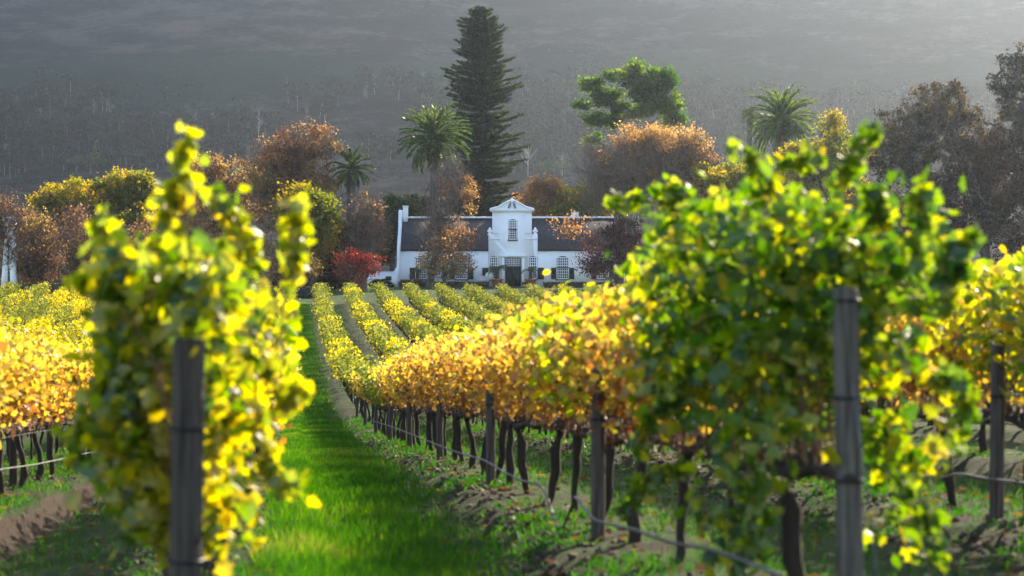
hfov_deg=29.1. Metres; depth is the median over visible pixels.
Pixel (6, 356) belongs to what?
grapevine
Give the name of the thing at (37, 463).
irrigation hose
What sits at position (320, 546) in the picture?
grass
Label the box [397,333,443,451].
grapevine
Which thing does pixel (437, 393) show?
grapevine
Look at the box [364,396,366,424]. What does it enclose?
trellis post
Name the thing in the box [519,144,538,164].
hillside tree
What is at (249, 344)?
grapevine
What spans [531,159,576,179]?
hillside tree
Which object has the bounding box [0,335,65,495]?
grapevine
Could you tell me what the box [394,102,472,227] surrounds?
date palm
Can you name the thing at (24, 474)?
grapevine
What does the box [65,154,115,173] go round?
hillside tree
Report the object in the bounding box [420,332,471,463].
grapevine
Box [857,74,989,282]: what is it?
dark oak
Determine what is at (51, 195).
yellow elm
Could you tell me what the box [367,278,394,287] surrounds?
round bush
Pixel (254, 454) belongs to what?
grapevine
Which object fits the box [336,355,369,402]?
grapevine
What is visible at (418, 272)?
potted palm
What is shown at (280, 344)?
grapevine
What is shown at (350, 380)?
grapevine
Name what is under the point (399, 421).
grapevine
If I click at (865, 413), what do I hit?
grapevine
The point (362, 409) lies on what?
grapevine
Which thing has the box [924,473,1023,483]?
irrigation hose
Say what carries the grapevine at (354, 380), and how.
on the ground at (26, 525)
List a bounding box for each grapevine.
[0,305,32,431]
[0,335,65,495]
[1,315,67,487]
[6,423,17,460]
[20,433,23,450]
[26,430,32,459]
[30,340,83,481]
[38,427,44,446]
[42,341,92,475]
[45,331,96,469]
[48,119,320,575]
[51,419,65,453]
[58,335,90,461]
[81,256,268,575]
[93,285,307,452]
[202,298,303,573]
[209,538,226,575]
[227,342,302,541]
[236,357,299,453]
[239,353,300,453]
[241,320,295,390]
[253,367,281,480]
[255,447,257,473]
[335,355,366,399]
[335,357,359,406]
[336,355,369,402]
[337,357,372,404]
[337,359,362,390]
[339,359,373,401]
[339,360,362,412]
[339,362,365,414]
[343,361,367,415]
[343,366,367,415]
[347,370,363,417]
[350,358,367,421]
[351,364,372,423]
[351,373,370,422]
[353,359,378,429]
[354,359,377,425]
[356,376,373,426]
[357,367,383,433]
[358,357,391,436]
[359,364,385,434]
[361,364,383,430]
[367,357,396,437]
[370,365,393,436]
[372,359,403,441]
[373,365,401,438]
[378,349,405,441]
[381,344,416,420]
[383,353,415,444]
[389,347,424,445]
[394,335,440,448]
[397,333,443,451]
[404,339,438,447]
[406,331,466,456]
[412,336,458,459]
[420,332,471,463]
[430,316,503,474]
[430,332,479,467]
[444,325,506,478]
[454,303,535,484]
[469,321,564,493]
[479,291,588,502]
[504,269,606,512]
[512,280,627,518]
[544,287,688,542]
[574,264,735,562]
[602,138,860,575]
[638,119,986,575]
[860,280,1014,507]
[860,287,953,494]
[860,390,900,417]
[929,244,1023,517]
[973,316,1017,453]
[983,296,1022,393]
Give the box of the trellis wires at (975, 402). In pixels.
[863,307,1013,403]
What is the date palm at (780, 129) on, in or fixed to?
on the ground at (26, 525)
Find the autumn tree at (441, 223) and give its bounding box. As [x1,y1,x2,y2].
[407,137,485,287]
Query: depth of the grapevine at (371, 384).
44.33 m
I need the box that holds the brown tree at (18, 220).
[0,186,44,283]
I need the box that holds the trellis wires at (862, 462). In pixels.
[503,286,877,575]
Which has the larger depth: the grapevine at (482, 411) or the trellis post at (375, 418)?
the trellis post at (375, 418)
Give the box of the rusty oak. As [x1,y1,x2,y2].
[175,149,269,237]
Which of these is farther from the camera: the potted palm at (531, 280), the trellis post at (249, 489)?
the potted palm at (531, 280)
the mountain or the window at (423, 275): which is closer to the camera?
the window at (423, 275)
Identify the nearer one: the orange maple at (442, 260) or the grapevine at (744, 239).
the grapevine at (744, 239)
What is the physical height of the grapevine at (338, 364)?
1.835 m
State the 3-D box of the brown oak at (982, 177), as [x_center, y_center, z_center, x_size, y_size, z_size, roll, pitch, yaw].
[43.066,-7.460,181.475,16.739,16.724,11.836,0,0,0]
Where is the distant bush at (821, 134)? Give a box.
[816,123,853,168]
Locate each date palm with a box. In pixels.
[327,144,375,285]
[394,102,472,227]
[745,81,824,199]
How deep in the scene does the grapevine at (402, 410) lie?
37.41 m
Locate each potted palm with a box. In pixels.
[409,266,427,281]
[484,264,508,286]
[520,268,540,285]
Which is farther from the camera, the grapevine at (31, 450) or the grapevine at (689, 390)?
the grapevine at (31, 450)
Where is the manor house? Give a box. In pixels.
[397,198,624,286]
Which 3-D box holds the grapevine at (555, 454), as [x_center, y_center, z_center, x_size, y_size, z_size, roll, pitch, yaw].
[0.278,0.990,16.632,1.030,1.932,2.004,0,0,-6]
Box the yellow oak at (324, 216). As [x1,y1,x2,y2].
[266,180,347,286]
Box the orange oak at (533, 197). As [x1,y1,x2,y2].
[511,169,572,216]
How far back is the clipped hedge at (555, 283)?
207.06 m
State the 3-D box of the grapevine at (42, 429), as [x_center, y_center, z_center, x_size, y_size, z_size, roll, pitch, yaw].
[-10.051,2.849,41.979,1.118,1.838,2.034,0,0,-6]
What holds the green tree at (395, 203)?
on the ground at (26, 525)
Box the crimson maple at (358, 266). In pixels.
[330,242,388,288]
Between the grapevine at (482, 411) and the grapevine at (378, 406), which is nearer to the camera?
the grapevine at (482, 411)
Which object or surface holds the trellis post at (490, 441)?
on the ground at (26, 525)
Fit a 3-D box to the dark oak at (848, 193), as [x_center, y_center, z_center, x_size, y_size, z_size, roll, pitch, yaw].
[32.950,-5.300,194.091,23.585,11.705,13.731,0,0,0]
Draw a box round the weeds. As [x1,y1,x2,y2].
[0,415,1023,575]
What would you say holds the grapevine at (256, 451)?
on the ground at (26, 525)
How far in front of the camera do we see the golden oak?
205.02 m
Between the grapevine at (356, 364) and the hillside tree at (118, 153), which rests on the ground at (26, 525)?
the grapevine at (356, 364)
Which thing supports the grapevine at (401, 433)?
on the ground at (26, 525)
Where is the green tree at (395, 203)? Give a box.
[368,191,427,270]
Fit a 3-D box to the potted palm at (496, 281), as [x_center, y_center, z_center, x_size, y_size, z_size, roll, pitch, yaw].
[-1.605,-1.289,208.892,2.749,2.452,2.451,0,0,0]
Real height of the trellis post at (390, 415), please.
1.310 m
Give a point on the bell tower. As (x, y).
(14, 276)
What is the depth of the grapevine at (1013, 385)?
19.51 m
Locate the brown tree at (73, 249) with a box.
[41,195,112,283]
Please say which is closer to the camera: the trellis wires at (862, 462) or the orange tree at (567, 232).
the trellis wires at (862, 462)
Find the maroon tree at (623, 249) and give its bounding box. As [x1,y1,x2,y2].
[570,212,648,288]
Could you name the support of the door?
in the manor house
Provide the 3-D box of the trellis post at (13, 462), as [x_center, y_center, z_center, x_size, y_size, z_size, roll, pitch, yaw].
[-5.444,1.681,21.537,0.096,1.310,0.096,-1,-1,0]
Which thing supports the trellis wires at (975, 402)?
on the ground at (26, 525)
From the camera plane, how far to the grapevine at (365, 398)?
51.33 m
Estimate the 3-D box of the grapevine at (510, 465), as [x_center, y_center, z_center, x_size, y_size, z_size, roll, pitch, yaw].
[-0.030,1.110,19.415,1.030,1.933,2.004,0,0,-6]
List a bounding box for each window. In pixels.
[410,256,428,279]
[452,260,472,279]
[482,256,497,278]
[508,219,517,240]
[528,256,543,279]
[551,256,573,279]
[591,257,613,279]
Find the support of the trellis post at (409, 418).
on the ground at (26, 525)
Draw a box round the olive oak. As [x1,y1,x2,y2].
[83,165,175,242]
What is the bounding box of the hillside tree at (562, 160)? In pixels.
[559,153,565,175]
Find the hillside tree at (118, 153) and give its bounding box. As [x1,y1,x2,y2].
[105,146,145,167]
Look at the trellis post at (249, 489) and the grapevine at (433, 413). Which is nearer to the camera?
the trellis post at (249, 489)
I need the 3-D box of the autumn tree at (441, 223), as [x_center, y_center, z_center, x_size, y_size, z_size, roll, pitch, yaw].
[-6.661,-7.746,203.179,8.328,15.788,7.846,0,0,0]
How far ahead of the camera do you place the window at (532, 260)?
210.67 m
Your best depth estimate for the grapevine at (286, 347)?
12.95 m
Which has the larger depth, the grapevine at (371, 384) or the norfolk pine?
the norfolk pine
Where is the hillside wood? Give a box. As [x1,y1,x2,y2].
[0,61,1023,197]
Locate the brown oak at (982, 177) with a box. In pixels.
[892,116,1023,295]
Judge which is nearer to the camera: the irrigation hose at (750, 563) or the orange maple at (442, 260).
the irrigation hose at (750, 563)
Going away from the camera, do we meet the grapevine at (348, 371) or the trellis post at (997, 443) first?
the trellis post at (997, 443)
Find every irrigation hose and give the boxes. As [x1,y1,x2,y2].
[0,452,93,469]
[373,421,782,575]
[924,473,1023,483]
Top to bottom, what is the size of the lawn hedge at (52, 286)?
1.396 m
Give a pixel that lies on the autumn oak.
(283, 165)
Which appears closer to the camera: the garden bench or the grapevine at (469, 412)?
the grapevine at (469, 412)
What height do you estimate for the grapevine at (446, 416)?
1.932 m
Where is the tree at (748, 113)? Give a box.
[739,108,760,146]
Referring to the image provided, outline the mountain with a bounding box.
[0,0,1023,286]
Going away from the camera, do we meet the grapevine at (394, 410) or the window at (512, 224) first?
the grapevine at (394, 410)
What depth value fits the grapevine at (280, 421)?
14.53 m
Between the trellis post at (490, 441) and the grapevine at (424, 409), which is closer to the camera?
the trellis post at (490, 441)
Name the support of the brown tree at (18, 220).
on the ground at (26, 525)
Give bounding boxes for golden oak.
[772,104,874,204]
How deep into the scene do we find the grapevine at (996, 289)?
12.62 m
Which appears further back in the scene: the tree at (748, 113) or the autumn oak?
the tree at (748, 113)
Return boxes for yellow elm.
[24,173,120,281]
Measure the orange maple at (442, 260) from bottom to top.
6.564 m
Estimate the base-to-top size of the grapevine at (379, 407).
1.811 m
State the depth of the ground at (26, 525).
16.62 m
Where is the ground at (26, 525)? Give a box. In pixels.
[0,287,1023,575]
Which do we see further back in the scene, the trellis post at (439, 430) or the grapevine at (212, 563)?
the trellis post at (439, 430)
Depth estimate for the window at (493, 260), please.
210.67 m
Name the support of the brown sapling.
on the ground at (26, 525)
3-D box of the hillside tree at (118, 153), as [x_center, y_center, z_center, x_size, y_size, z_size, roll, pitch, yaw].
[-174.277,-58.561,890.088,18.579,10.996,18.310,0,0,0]
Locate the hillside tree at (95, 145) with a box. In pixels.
[87,139,106,165]
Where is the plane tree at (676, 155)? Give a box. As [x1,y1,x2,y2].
[565,115,727,287]
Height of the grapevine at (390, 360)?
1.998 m
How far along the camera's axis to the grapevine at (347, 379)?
62.53 m
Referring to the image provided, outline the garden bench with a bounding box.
[475,275,488,280]
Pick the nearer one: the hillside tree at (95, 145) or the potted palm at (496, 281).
the potted palm at (496, 281)
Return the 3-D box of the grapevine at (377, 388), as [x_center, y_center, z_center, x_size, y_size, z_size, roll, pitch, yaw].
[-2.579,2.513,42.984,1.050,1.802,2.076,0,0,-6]
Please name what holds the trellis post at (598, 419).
on the ground at (26, 525)
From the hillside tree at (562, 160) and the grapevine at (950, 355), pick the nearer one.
the grapevine at (950, 355)
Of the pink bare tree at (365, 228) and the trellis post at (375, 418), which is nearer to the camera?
the trellis post at (375, 418)
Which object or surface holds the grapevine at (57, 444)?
on the ground at (26, 525)
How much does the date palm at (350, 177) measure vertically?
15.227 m
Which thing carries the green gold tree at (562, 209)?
on the ground at (26, 525)
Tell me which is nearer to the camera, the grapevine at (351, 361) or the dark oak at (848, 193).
the grapevine at (351, 361)
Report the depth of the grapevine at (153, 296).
6.97 m
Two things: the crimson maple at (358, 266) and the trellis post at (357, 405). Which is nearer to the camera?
the trellis post at (357, 405)
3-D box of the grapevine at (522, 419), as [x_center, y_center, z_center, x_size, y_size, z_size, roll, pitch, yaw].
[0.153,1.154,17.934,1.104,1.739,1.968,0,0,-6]
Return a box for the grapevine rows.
[0,280,1023,449]
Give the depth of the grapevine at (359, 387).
57.06 m
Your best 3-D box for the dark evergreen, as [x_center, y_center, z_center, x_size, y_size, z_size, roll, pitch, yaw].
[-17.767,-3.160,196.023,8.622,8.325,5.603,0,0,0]
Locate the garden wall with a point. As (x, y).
(392, 276)
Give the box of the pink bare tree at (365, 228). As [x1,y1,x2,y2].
[338,179,397,288]
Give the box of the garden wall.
[367,267,397,286]
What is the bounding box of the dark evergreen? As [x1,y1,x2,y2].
[299,214,375,288]
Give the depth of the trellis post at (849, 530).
7.57 m
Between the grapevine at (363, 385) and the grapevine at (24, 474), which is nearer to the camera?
the grapevine at (24, 474)
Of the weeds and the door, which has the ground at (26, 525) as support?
the weeds
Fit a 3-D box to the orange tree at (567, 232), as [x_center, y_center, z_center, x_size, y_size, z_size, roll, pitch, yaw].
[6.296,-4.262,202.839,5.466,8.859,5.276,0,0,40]
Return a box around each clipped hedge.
[398,280,489,286]
[543,281,625,286]
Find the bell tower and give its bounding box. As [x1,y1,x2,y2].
[1,217,18,285]
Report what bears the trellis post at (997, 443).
on the ground at (26, 525)
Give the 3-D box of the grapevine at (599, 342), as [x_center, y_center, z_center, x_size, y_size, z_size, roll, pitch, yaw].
[0.745,0.870,12.408,1.056,1.748,1.873,0,0,-6]
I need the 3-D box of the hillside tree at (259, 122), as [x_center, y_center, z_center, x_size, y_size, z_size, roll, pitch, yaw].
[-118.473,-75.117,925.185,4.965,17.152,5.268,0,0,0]
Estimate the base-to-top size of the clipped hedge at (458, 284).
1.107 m
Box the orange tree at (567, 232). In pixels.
[546,210,607,279]
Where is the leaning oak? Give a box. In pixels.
[986,39,1023,167]
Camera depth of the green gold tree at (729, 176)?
194.74 m
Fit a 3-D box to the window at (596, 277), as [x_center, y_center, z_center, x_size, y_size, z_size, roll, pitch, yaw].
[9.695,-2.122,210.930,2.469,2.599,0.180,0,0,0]
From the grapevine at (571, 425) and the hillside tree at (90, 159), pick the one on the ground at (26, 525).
the grapevine at (571, 425)
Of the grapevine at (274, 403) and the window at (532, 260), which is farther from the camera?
the window at (532, 260)
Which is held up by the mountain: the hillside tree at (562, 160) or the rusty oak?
the hillside tree at (562, 160)
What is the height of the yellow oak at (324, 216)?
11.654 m
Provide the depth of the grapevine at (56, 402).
22.46 m
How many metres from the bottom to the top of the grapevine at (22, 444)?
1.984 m
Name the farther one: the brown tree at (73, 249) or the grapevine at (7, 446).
the brown tree at (73, 249)
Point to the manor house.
(516, 237)
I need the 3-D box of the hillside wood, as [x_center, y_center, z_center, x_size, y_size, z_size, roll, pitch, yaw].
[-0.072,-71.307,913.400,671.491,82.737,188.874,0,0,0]
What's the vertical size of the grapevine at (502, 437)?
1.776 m
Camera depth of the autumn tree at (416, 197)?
227.28 m
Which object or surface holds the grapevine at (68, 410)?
on the ground at (26, 525)
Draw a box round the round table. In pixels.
[485,272,492,279]
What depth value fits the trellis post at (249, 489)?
16.43 m
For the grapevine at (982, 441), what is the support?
on the ground at (26, 525)
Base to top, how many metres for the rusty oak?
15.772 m
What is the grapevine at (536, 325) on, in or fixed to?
on the ground at (26, 525)
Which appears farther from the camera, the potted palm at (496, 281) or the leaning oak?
the potted palm at (496, 281)
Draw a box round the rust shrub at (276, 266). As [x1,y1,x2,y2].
[258,246,325,286]
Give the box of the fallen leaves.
[0,420,1023,575]
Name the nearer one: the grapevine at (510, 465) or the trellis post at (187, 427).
the trellis post at (187, 427)
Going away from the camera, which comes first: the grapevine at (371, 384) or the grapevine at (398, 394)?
the grapevine at (398, 394)
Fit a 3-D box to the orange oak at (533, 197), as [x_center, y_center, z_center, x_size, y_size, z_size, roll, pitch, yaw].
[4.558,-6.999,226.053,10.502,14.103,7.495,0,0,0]
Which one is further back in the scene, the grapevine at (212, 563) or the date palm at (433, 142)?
the date palm at (433, 142)
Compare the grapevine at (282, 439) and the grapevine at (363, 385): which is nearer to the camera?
the grapevine at (282, 439)
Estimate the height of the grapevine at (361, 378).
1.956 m
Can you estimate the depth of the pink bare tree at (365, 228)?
193.51 m
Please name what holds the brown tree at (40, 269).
on the ground at (26, 525)
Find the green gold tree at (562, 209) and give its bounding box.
[542,179,627,216]
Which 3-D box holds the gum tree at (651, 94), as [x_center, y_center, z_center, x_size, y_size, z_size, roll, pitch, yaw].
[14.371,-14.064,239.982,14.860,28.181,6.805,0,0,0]
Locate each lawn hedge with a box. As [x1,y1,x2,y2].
[13,283,79,293]
[247,286,327,297]
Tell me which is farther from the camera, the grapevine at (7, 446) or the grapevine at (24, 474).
the grapevine at (7, 446)
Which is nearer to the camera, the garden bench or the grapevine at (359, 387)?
the grapevine at (359, 387)
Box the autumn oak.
[232,109,347,283]
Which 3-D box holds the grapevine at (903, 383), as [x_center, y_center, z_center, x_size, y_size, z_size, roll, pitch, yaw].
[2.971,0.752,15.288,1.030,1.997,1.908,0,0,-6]
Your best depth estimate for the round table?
209.56 m
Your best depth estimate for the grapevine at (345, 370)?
65.26 m
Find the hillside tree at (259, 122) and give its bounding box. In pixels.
[256,117,263,142]
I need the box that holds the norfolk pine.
[439,4,530,216]
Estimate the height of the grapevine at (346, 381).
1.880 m
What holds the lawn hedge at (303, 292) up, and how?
on the ground at (26, 525)
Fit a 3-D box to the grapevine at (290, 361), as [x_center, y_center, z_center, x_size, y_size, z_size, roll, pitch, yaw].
[-1.570,0.835,10.095,1.050,1.920,2.076,0,0,-6]
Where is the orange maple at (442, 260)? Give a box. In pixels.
[414,231,477,284]
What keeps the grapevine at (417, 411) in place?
on the ground at (26, 525)
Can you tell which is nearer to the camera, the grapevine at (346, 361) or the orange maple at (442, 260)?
the grapevine at (346, 361)
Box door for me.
[505,257,520,286]
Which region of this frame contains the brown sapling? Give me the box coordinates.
[121,214,280,283]
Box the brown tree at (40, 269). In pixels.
[0,203,72,285]
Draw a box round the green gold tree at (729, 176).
[665,156,755,226]
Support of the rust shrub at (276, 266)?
on the ground at (26, 525)
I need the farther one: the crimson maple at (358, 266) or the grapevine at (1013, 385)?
the crimson maple at (358, 266)
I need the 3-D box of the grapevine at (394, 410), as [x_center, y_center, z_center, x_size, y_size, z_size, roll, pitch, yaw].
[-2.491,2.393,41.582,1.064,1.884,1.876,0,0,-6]
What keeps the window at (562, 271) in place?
in the manor house
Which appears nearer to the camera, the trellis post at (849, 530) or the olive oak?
the trellis post at (849, 530)
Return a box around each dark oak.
[762,176,965,258]
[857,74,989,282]
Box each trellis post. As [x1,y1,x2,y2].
[9,431,17,487]
[166,338,206,575]
[243,449,253,495]
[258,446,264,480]
[356,395,358,415]
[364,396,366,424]
[374,399,377,432]
[388,387,392,439]
[406,380,411,446]
[435,374,443,459]
[485,372,495,484]
[590,363,606,541]
[830,288,864,575]
[989,339,1004,520]
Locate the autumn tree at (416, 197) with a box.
[403,191,481,216]
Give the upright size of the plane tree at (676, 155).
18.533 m
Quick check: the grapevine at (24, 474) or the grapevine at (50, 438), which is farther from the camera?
the grapevine at (50, 438)
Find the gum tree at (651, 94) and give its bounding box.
[569,57,690,246]
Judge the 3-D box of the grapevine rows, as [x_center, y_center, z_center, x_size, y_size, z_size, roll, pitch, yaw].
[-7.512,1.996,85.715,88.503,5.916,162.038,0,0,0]
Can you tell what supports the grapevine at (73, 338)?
on the ground at (26, 525)
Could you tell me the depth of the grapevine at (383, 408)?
45.74 m
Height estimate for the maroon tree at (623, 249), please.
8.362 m
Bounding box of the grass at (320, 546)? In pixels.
[0,302,1022,575]
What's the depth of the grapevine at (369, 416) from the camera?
55.52 m
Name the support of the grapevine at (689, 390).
on the ground at (26, 525)
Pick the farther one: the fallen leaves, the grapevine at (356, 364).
the grapevine at (356, 364)
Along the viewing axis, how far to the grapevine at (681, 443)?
11.03 m

